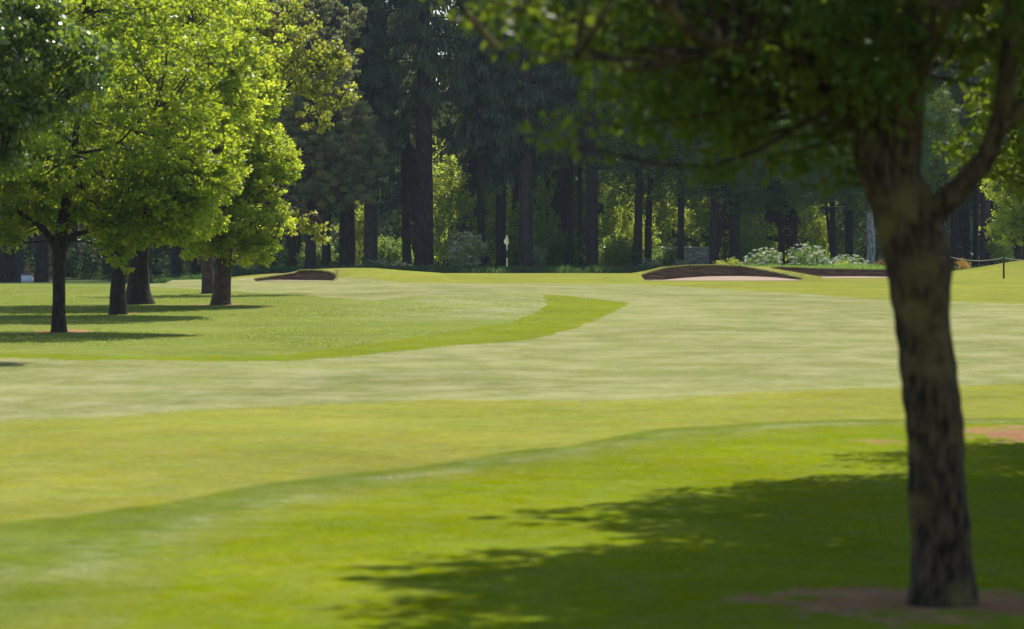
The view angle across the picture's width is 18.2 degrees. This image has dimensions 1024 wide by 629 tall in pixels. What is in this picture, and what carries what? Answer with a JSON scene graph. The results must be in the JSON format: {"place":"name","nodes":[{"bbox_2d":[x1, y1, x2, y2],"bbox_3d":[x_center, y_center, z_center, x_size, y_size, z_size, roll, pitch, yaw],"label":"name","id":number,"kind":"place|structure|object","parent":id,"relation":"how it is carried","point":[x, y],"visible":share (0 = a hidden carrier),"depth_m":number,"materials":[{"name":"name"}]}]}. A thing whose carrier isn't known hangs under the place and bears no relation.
{"place":"outdoors","nodes":[
{"label":"outdoors","id":0,"kind":"place"},
{"bbox_2d":[0,286,612,347],"bbox_3d":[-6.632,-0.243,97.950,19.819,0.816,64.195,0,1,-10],"label":"rough grass","id":1,"kind":"structure","parent":0,"point":[242,320],"depth_m":85.27,"materials":[{"name":"green plant"}]},
{"bbox_2d":[0,260,1023,628],"bbox_3d":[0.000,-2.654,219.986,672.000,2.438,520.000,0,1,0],"label":"ground","id":2,"kind":"structure","parent":0,"point":[136,476],"depth_m":36.65,"materials":[{"name":"green plant"}]},
{"bbox_2d":[0,190,33,281],"bbox_3d":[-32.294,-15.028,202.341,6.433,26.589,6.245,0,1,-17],"label":"conifer tree","id":3,"kind":"object","parent":2,"relation":"on","point":[5,273],"depth_m":202.57,"materials":[{"name":"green plant"}]},
{"bbox_2d":[20,265,33,282],"bbox_3d":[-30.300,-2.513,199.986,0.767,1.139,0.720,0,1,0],"label":"washer","id":4,"kind":"object","parent":2,"relation":"on","point":[27,276],"visible":0.92,"depth_m":199.69,"materials":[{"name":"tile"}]},
{"bbox_2d":[9,83,46,281],"bbox_3d":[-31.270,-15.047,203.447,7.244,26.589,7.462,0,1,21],"label":"conifer tree","id":5,"kind":"object","parent":2,"relation":"on","point":[16,263],"visible":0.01,"depth_m":203.51,"materials":[{"name":"plant"}]},
{"bbox_2d":[11,84,74,281],"bbox_3d":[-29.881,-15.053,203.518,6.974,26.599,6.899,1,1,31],"label":"conifer tree","id":6,"kind":"object","parent":2,"relation":"on","point":[42,262],"visible":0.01,"depth_m":203.59,"materials":[{"name":"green plant"}]},
{"bbox_2d":[0,0,127,181],"bbox_3d":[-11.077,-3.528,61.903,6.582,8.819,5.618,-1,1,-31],"label":"broadleaf tree","id":7,"kind":"object","parent":2,"relation":"on","point":[39,29],"visible":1,"depth_m":61.31,"materials":[{"name":"green plant"}]},
{"bbox_2d":[0,0,250,331],"bbox_3d":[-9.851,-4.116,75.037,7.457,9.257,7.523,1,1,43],"label":"broadleaf tree","id":8,"kind":"object","parent":2,"relation":"on","point":[121,198],"visible":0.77,"depth_m":74.12,"materials":[{"name":"green plant"}]},
{"bbox_2d":[3,0,284,304],"bbox_3d":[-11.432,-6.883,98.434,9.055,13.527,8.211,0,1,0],"label":"broadleaf tree","id":9,"kind":"object","parent":2,"relation":"on","point":[138,291],"visible":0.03,"depth_m":98.19,"materials":[{"name":"green plant"}]},
{"bbox_2d":[15,0,280,314],"bbox_3d":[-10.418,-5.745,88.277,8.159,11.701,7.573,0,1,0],"label":"broadleaf tree","id":10,"kind":"object","parent":2,"relation":"on","point":[246,111],"visible":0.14,"depth_m":87.88,"materials":[{"name":"green plant"}]},
{"bbox_2d":[168,245,181,275],"bbox_3d":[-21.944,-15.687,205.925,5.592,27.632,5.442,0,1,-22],"label":"conifer tree","id":11,"kind":"object","parent":2,"relation":"on","point":[175,263],"visible":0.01,"depth_m":205.64,"materials":[{"name":"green plant"}]},
{"bbox_2d":[100,0,305,304],"bbox_3d":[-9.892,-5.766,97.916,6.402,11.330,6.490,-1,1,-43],"label":"broadleaf tree","id":12,"kind":"object","parent":2,"relation":"on","point":[244,236],"visible":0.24,"depth_m":97.37,"materials":[{"name":"green plant"}]},
{"bbox_2d":[236,250,261,267],"bbox_3d":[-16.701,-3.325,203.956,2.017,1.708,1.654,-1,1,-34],"label":"shrub","id":13,"kind":"object","parent":2,"relation":"on","point":[254,264],"visible":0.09,"depth_m":203.63,"materials":[{"name":"green plant"}]},
{"bbox_2d":[232,0,275,268],"bbox_3d":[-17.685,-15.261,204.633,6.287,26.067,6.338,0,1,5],"label":"conifer tree","id":14,"kind":"object","parent":2,"relation":"on","point":[234,261],"visible":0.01,"depth_m":204.63,"materials":[{"name":"green plant"}]},
{"bbox_2d":[262,6,295,266],"bbox_3d":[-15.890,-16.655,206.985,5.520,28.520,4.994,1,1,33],"label":"conifer tree","id":15,"kind":"object","parent":2,"relation":"on","point":[282,7],"visible":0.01,"depth_m":206.72,"materials":[{"name":"green plant"}]},
{"bbox_2d":[201,0,363,293],"bbox_3d":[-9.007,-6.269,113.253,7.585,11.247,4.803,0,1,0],"label":"broadleaf tree","id":16,"kind":"object","parent":2,"relation":"on","point":[326,57],"visible":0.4,"depth_m":112.64,"materials":[{"name":"green plant"}]},
{"bbox_2d":[271,10,305,266],"bbox_3d":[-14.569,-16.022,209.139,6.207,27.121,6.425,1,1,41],"label":"conifer tree","id":17,"kind":"object","parent":2,"relation":"on","point":[292,251],"visible":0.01,"depth_m":208.72,"materials":[{"name":"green plant"}]},
{"bbox_2d":[253,269,335,280],"bbox_3d":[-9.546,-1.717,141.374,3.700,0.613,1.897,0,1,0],"label":"bunker","id":18,"kind":"object","parent":2,"relation":"on","point":[310,275],"visible":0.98,"depth_m":141.73},
{"bbox_2d":[295,243,338,266],"bbox_3d":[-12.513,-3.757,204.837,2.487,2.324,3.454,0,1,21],"label":"shrub","id":19,"kind":"object","parent":2,"relation":"on","point":[301,257],"visible":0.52,"depth_m":204.28,"materials":[{"name":"green plant"}]},
{"bbox_2d":[252,0,390,268],"bbox_3d":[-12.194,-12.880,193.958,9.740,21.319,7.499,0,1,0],"label":"pine tree","id":20,"kind":"object","parent":2,"relation":"on","point":[327,149],"visible":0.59,"depth_m":192.72,"materials":[{"name":"green plant"}]},
{"bbox_2d":[287,0,360,266],"bbox_3d":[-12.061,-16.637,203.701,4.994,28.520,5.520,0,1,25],"label":"conifer tree","id":21,"kind":"object","parent":2,"relation":"on","point":[326,254],"visible":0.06,"depth_m":203.68,"materials":[{"name":"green plant"}]},
{"bbox_2d":[328,259,337,265],"bbox_3d":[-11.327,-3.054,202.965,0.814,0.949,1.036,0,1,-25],"label":"shrub","id":22,"kind":"object","parent":2,"relation":"on","point":[334,262],"visible":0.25,"depth_m":202.89,"materials":[{"name":"green plant"}]},
{"bbox_2d":[334,201,363,265],"bbox_3d":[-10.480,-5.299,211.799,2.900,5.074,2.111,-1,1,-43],"label":"shrub","id":23,"kind":"object","parent":2,"relation":"on","point":[359,227],"visible":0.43,"depth_m":211.76,"materials":[{"name":"green plant"}]},
{"bbox_2d":[305,0,409,266],"bbox_3d":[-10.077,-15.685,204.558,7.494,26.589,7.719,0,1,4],"label":"conifer tree","id":24,"kind":"object","parent":2,"relation":"on","point":[346,230],"visible":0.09,"depth_m":204.48,"materials":[{"name":"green plant"}]},
{"bbox_2d":[327,0,407,266],"bbox_3d":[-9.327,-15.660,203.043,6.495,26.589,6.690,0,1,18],"label":"conifer tree","id":25,"kind":"object","parent":2,"relation":"on","point":[383,128],"visible":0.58,"depth_m":202.12,"materials":[{"name":"green plant"}]},
{"bbox_2d":[355,259,409,266],"bbox_3d":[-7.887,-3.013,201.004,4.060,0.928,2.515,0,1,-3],"label":"shrub","id":26,"kind":"object","parent":2,"relation":"on","point":[384,262],"visible":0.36,"depth_m":200.97,"materials":[{"name":"green plant"}]},
{"bbox_2d":[378,235,413,265],"bbox_3d":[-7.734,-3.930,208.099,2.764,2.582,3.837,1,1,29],"label":"shrub","id":27,"kind":"object","parent":2,"relation":"on","point":[393,252],"visible":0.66,"depth_m":207.25,"materials":[{"name":"green plant"}]},
{"bbox_2d":[378,0,445,265],"bbox_3d":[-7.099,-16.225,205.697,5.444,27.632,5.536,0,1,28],"label":"conifer tree","id":28,"kind":"object","parent":2,"relation":"on","point":[406,229],"visible":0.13,"depth_m":205.66,"materials":[{"name":"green plant"}]},
{"bbox_2d":[355,0,500,267],"bbox_3d":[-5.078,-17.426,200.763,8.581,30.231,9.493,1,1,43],"label":"conifer tree","id":29,"kind":"object","parent":2,"relation":"on","point":[427,62],"visible":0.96,"depth_m":200.38,"materials":[{"name":"green plant"}]},
{"bbox_2d":[432,136,457,265],"bbox_3d":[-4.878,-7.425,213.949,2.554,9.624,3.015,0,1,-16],"label":"shrub","id":30,"kind":"object","parent":2,"relation":"on","point":[434,185],"visible":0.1,"depth_m":213.49,"materials":[{"name":"green plant"}]},
{"bbox_2d":[432,154,486,265],"bbox_3d":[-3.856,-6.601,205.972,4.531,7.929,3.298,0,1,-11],"label":"shrub","id":31,"kind":"object","parent":2,"relation":"on","point":[445,190],"visible":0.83,"depth_m":205.61,"materials":[{"name":"green plant"}]},
{"bbox_2d":[446,231,488,267],"bbox_3d":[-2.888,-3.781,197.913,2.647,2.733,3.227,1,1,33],"label":"shrub","id":32,"kind":"object","parent":2,"relation":"on","point":[473,248],"visible":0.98,"depth_m":197.53,"materials":[{"name":"green plant"}]},
{"bbox_2d":[434,0,520,266],"bbox_3d":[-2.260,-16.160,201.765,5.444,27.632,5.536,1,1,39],"label":"conifer tree","id":33,"kind":"object","parent":2,"relation":"on","point":[470,86],"visible":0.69,"depth_m":200.99,"materials":[{"name":"green plant"}]},
{"bbox_2d":[469,169,508,265],"bbox_3d":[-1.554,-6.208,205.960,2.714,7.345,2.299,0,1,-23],"label":"shrub","id":34,"kind":"object","parent":2,"relation":"on","point":[489,205],"visible":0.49,"depth_m":205.72,"materials":[{"name":"green plant"}]},
{"bbox_2d":[448,6,550,266],"bbox_3d":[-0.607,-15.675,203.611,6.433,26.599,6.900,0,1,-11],"label":"conifer tree","id":35,"kind":"object","parent":2,"relation":"on","point":[495,179],"visible":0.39,"depth_m":203.24,"materials":[{"name":"green plant"}]},
{"bbox_2d":[504,235,508,272],"bbox_3d":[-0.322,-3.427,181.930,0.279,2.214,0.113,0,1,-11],"label":"golf flag","id":36,"kind":"object","parent":2,"relation":"on","point":[506,241],"visible":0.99,"depth_m":181.93,"materials":[{"name":"white paint"}]},
{"bbox_2d":[506,192,518,265],"bbox_3d":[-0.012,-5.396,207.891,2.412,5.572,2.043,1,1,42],"label":"shrub","id":37,"kind":"object","parent":2,"relation":"on","point":[511,217],"visible":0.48,"depth_m":207.69,"materials":[{"name":"green plant"}]},
{"bbox_2d":[475,50,550,265],"bbox_3d":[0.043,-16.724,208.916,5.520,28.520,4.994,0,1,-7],"label":"conifer tree","id":38,"kind":"object","parent":2,"relation":"on","point":[515,192],"visible":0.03,"depth_m":208.71,"materials":[{"name":"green plant"}]},
{"bbox_2d":[23,0,1023,280],"bbox_3d":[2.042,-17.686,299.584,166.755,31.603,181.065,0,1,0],"label":"wood","id":39,"kind":"object","parent":2,"relation":"on","point":[89,260],"depth_m":237.79,"materials":[{"name":"green plant"}]},
{"bbox_2d":[466,5,582,266],"bbox_3d":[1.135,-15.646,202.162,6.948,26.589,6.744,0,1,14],"label":"conifer tree","id":40,"kind":"object","parent":2,"relation":"on","point":[525,101],"visible":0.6,"depth_m":201.47,"materials":[{"name":"green plant"}]},
{"bbox_2d":[533,246,548,265],"bbox_3d":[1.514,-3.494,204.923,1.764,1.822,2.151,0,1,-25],"label":"shrub","id":41,"kind":"object","parent":2,"relation":"on","point":[538,257],"visible":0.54,"depth_m":204.47,"materials":[{"name":"green plant"}]},
{"bbox_2d":[532,163,560,257],"bbox_3d":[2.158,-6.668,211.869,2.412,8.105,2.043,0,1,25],"label":"shrub","id":42,"kind":"object","parent":2,"relation":"on","point":[544,199],"visible":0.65,"depth_m":211.82,"materials":[{"name":"green plant"}]},
{"bbox_2d":[518,31,597,241],"bbox_3d":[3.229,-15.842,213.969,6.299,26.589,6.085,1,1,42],"label":"conifer tree","id":43,"kind":"object","parent":2,"relation":"on","point":[555,206],"visible":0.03,"depth_m":213.72,"materials":[{"name":"green plant"}]},
{"bbox_2d":[533,227,585,266],"bbox_3d":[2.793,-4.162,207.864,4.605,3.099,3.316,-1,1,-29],"label":"shrub","id":44,"kind":"object","parent":2,"relation":"on","point":[557,253],"visible":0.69,"depth_m":207.52,"materials":[{"name":"green plant"}]},
{"bbox_2d":[532,0,608,265],"bbox_3d":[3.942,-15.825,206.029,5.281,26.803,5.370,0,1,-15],"label":"conifer tree","id":45,"kind":"object","parent":2,"relation":"on","point":[582,151],"visible":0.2,"depth_m":205.78,"materials":[{"name":"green plant"}]},
{"bbox_2d":[546,52,610,265],"bbox_3d":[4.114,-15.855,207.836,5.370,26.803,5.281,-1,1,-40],"label":"conifer tree","id":46,"kind":"object","parent":2,"relation":"on","point":[580,195],"visible":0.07,"depth_m":207.79,"materials":[{"name":"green plant"}]},
{"bbox_2d":[545,0,636,266],"bbox_3d":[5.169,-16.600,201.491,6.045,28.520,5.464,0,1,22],"label":"conifer tree","id":47,"kind":"object","parent":2,"relation":"on","point":[591,177],"visible":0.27,"depth_m":201.56,"materials":[{"name":"green plant"}]},
{"bbox_2d":[598,170,623,264],"bbox_3d":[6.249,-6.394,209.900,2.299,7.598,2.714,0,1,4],"label":"shrub","id":48,"kind":"object","parent":2,"relation":"on","point":[610,224],"visible":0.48,"depth_m":209.51,"materials":[{"name":"green plant"}]},
{"bbox_2d":[598,235,644,266],"bbox_3d":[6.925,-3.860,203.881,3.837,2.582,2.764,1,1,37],"label":"shrub","id":49,"kind":"object","parent":2,"relation":"on","point":[615,253],"visible":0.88,"depth_m":203.44,"materials":[{"name":"green plant"}]},
{"bbox_2d":[614,175,644,266],"bbox_3d":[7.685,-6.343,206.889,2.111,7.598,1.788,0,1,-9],"label":"shrub","id":50,"kind":"object","parent":2,"relation":"on","point":[626,224],"visible":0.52,"depth_m":206.78,"materials":[{"name":"green plant"}]},
{"bbox_2d":[594,1,686,265],"bbox_3d":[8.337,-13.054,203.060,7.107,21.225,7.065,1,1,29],"label":"woodland tree","id":51,"kind":"object","parent":2,"relation":"on","point":[624,143],"visible":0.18,"depth_m":202.54,"materials":[{"name":"green plant"}]},
{"bbox_2d":[639,258,660,266],"bbox_3d":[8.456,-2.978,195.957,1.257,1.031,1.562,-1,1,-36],"label":"shrub","id":52,"kind":"object","parent":2,"relation":"on","point":[647,262],"visible":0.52,"depth_m":195.86,"materials":[{"name":"green plant"}]},
{"bbox_2d":[642,213,661,264],"bbox_3d":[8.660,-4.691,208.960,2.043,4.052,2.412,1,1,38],"label":"shrub","id":53,"kind":"object","parent":2,"relation":"on","point":[654,239],"visible":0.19,"depth_m":208.92,"materials":[{"name":"green plant"}]},
{"bbox_2d":[597,3,709,265],"bbox_3d":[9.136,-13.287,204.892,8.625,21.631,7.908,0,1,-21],"label":"woodland tree","id":54,"kind":"object","parent":2,"relation":"on","point":[648,205],"visible":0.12,"depth_m":204.73,"materials":[{"name":"green plant"}]},
{"bbox_2d":[652,246,676,265],"bbox_3d":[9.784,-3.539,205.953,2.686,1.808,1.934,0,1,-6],"label":"shrub","id":55,"kind":"object","parent":2,"relation":"on","point":[670,254],"visible":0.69,"depth_m":205.67,"materials":[{"name":"green plant"}]},
{"bbox_2d":[643,180,695,249],"bbox_3d":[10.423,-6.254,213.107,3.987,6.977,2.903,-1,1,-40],"label":"shrub","id":56,"kind":"object","parent":2,"relation":"on","point":[669,214],"visible":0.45,"depth_m":212.62,"materials":[{"name":"green plant"}]},
{"bbox_2d":[642,1,702,264],"bbox_3d":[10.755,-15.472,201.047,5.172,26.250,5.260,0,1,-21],"label":"conifer tree","id":57,"kind":"object","parent":2,"relation":"on","point":[680,235],"visible":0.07,"depth_m":200.76,"materials":[{"name":"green plant"}]},
{"bbox_2d":[671,259,688,265],"bbox_3d":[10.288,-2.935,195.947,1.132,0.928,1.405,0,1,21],"label":"shrub","id":58,"kind":"object","parent":2,"relation":"on","point":[681,263],"visible":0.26,"depth_m":195.94,"materials":[{"name":"green plant"}]},
{"bbox_2d":[658,246,709,264],"bbox_3d":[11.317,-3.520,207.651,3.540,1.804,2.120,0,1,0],"label":"stone wall","id":59,"kind":"structure","parent":2,"relation":"on","point":[701,258],"depth_m":207.86,"materials":[{"name":"grey stone"}]},
{"bbox_2d":[676,195,722,263],"bbox_3d":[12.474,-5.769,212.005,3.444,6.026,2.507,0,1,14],"label":"shrub","id":60,"kind":"object","parent":2,"relation":"on","point":[703,217],"visible":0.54,"depth_m":211.66,"materials":[{"name":"green plant"}]},
{"bbox_2d":[641,264,801,280],"bbox_3d":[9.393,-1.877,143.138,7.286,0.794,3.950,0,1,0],"label":"bunker","id":61,"kind":"object","parent":2,"relation":"on","point":[710,272],"visible":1,"depth_m":144.18},
{"bbox_2d":[423,0,1023,607],"bbox_3d":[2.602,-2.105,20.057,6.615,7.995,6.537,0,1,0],"label":"broadleaf tree","id":62,"kind":"object","parent":2,"relation":"on","point":[817,52],"visible":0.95,"depth_m":19.80,"materials":[{"name":"green plant"}]},
{"bbox_2d":[662,28,785,263],"bbox_3d":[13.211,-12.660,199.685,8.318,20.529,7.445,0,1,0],"label":"woodland tree","id":63,"kind":"object","parent":2,"relation":"on","point":[717,222],"visible":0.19,"depth_m":199.66,"materials":[{"name":"green plant"}]},
{"bbox_2d":[671,27,782,264],"bbox_3d":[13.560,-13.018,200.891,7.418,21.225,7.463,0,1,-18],"label":"woodland tree","id":64,"kind":"object","parent":2,"relation":"on","point":[734,237],"visible":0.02,"depth_m":200.66,"materials":[{"name":"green plant"}]},
{"bbox_2d":[714,256,740,264],"bbox_3d":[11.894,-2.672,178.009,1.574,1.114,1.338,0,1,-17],"label":"shrub","id":65,"kind":"object","parent":2,"relation":"on","point":[733,261],"visible":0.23,"depth_m":177.86,"materials":[{"name":"green plant"}]},
{"bbox_2d":[719,166,767,265],"bbox_3d":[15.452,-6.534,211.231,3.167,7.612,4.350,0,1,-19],"label":"shrub","id":66,"kind":"object","parent":2,"relation":"on","point":[744,220],"visible":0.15,"depth_m":210.58,"materials":[{"name":"green plant"}]},
{"bbox_2d":[722,213,789,264],"bbox_3d":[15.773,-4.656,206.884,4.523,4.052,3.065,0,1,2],"label":"shrub","id":67,"kind":"object","parent":2,"relation":"on","point":[751,234],"visible":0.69,"depth_m":206.72,"materials":[{"name":"green plant"}]},
{"bbox_2d":[744,247,783,265],"bbox_3d":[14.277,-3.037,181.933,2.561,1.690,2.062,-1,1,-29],"label":"shrub","id":68,"kind":"object","parent":2,"relation":"on","point":[769,260],"visible":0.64,"depth_m":181.72,"materials":[{"name":"green plant"}]},
{"bbox_2d":[739,63,818,264],"bbox_3d":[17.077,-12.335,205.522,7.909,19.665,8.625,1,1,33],"label":"woodland tree","id":69,"kind":"object","parent":2,"relation":"on","point":[776,191],"visible":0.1,"depth_m":204.69,"materials":[{"name":"green plant"}]},
{"bbox_2d":[772,80,823,264],"bbox_3d":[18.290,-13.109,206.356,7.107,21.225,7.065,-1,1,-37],"label":"woodland tree","id":70,"kind":"object","parent":2,"relation":"on","point":[793,237],"visible":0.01,"depth_m":206.67,"materials":[{"name":"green plant"}]},
{"bbox_2d":[788,242,830,266],"bbox_3d":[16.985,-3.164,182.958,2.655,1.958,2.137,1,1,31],"label":"shrub","id":71,"kind":"object","parent":2,"relation":"on","point":[800,260],"visible":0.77,"depth_m":182.80,"materials":[{"name":"green plant"}]},
{"bbox_2d":[798,193,836,264],"bbox_3d":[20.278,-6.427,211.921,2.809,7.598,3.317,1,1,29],"label":"shrub","id":72,"kind":"object","parent":2,"relation":"on","point":[817,228],"visible":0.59,"depth_m":211.51,"materials":[{"name":"green plant"}]},
{"bbox_2d":[775,41,871,262],"bbox_3d":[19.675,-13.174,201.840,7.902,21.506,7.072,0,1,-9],"label":"woodland tree","id":73,"kind":"object","parent":2,"relation":"on","point":[831,224],"visible":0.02,"depth_m":201.75,"materials":[{"name":"green plant"}]},
{"bbox_2d":[769,266,886,277],"bbox_3d":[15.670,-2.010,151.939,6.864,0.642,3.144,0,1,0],"label":"bunker","id":74,"kind":"object","parent":2,"relation":"on","point":[825,272],"visible":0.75,"depth_m":152.99},
{"bbox_2d":[833,260,850,265],"bbox_3d":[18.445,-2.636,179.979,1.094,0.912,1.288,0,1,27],"label":"shrub","id":75,"kind":"object","parent":2,"relation":"on","point":[843,263],"visible":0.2,"depth_m":180.06,"materials":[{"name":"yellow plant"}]},
{"bbox_2d":[828,254,869,265],"bbox_3d":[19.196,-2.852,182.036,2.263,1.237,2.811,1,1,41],"label":"shrub","id":76,"kind":"object","parent":2,"relation":"on","point":[851,260],"visible":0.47,"depth_m":181.72,"materials":[{"name":"green plant"}]},
{"bbox_2d":[825,23,882,262],"bbox_3d":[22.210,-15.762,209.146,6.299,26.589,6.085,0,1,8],"label":"conifer tree","id":77,"kind":"object","parent":2,"relation":"on","point":[848,233],"depth_m":208.71,"materials":[{"name":"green plant"}]},
{"bbox_2d":[775,58,943,264],"bbox_3d":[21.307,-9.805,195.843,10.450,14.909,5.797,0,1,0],"label":"birch tree","id":78,"kind":"object","parent":2,"relation":"on","point":[845,194],"visible":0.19,"depth_m":195.44,"materials":[{"name":"green plant"}]},
{"bbox_2d":[870,258,884,265],"bbox_3d":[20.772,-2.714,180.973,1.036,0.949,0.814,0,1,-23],"label":"shrub","id":79,"kind":"object","parent":2,"relation":"on","point":[881,262],"visible":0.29,"depth_m":180.91,"materials":[{"name":"brown plant"}]},
{"bbox_2d":[876,240,883,262],"bbox_3d":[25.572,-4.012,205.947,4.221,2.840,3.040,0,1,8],"label":"shrub","id":80,"kind":"object","parent":2,"relation":"on","point":[881,257],"depth_m":206.28,"materials":[{"name":"green plant"}]},
{"bbox_2d":[921,81,964,194],"bbox_3d":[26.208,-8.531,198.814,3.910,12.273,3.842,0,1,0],"label":"young tree","id":81,"kind":"object","parent":2,"relation":"on","point":[938,175],"visible":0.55,"depth_m":198.19,"materials":[{"name":"green plant"}]},
{"bbox_2d":[926,20,985,266],"bbox_3d":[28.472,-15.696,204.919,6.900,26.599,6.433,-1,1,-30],"label":"conifer tree","id":82,"kind":"object","parent":2,"relation":"on","point":[954,240],"visible":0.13,"depth_m":204.63,"materials":[{"name":"green plant"}]},
{"bbox_2d":[898,0,1023,212],"bbox_3d":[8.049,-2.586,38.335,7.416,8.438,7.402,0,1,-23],"label":"broadleaf tree","id":83,"kind":"object","parent":2,"relation":"on","point":[1015,133],"visible":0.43,"depth_m":38.50,"materials":[{"name":"green plant"}]},
{"bbox_2d":[955,257,970,269],"bbox_3d":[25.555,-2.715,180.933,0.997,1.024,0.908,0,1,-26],"label":"shrub","id":84,"kind":"object","parent":2,"relation":"on","point":[964,265],"visible":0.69,"depth_m":180.86,"materials":[{"name":"brown plant"}]},
{"bbox_2d":[938,21,1007,266],"bbox_3d":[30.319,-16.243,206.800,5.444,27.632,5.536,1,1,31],"label":"conifer tree","id":85,"kind":"object","parent":2,"relation":"on","point":[976,206],"visible":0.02,"depth_m":206.79,"materials":[{"name":"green plant"}]},
{"bbox_2d":[939,3,1017,265],"bbox_3d":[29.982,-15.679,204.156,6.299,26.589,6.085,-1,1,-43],"label":"conifer tree","id":86,"kind":"object","parent":2,"relation":"on","point":[985,215],"visible":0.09,"depth_m":203.64,"materials":[{"name":"green plant"}]},
{"bbox_2d":[952,256,1023,278],"bbox_3d":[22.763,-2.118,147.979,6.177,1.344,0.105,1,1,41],"label":"rope fence","id":87,"kind":"object","parent":2,"relation":"on","point":[994,259],"visible":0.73,"depth_m":147.96,"materials":[{"name":"brown wood"}]},
{"bbox_2d":[965,0,1023,13],"bbox_3d":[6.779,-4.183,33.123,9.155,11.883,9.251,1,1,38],"label":"broadleaf tree","id":88,"kind":"object","parent":2,"relation":"on","point":[994,2],"visible":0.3,"depth_m":33.77,"materials":[{"name":"green plant"}]},
{"bbox_2d":[973,140,1021,261],"bbox_3d":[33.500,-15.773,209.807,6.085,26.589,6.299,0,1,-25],"label":"conifer tree","id":89,"kind":"object","parent":2,"relation":"on","point":[1017,252],"visible":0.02,"depth_m":209.65,"materials":[{"name":"green plant"}]},
{"bbox_2d":[984,216,1015,263],"bbox_3d":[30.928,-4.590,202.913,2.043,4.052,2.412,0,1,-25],"label":"shrub","id":90,"kind":"object","parent":2,"relation":"on","point":[1007,251],"visible":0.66,"depth_m":202.73,"materials":[{"name":"green plant"}]},
{"bbox_2d":[978,150,1023,259],"bbox_3d":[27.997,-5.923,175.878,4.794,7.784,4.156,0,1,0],"label":"young tree","id":91,"kind":"object","parent":2,"relation":"on","point":[1010,221],"visible":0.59,"depth_m":175.41,"materials":[{"name":"green plant"}]},
{"bbox_2d":[78,0,979,258],"label":"sky","id":92,"kind":"structure","parent":0,"point":[438,13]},
{"bbox_2d":[126,263,993,283],"bbox_3d":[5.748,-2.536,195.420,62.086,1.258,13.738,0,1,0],"label":"long grass","id":93,"kind":"structure","parent":0,"point":[253,270],"depth_m":189.78,"materials":[{"name":"green plant"}]},
{"bbox_2d":[131,424,1023,628],"bbox_3d":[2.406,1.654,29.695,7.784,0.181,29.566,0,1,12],"label":"rough grass","id":94,"kind":"structure","parent":0,"point":[506,527],"depth_m":24.79,"materials":[{"name":"green plant"}]},
{"bbox_2d":[739,262,884,268],"bbox_3d":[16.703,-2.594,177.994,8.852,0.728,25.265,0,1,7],"label":"long grass","id":95,"kind":"structure","parent":0,"point":[868,266],"depth_m":171.70,"materials":[{"name":"green plant"}]}
]}

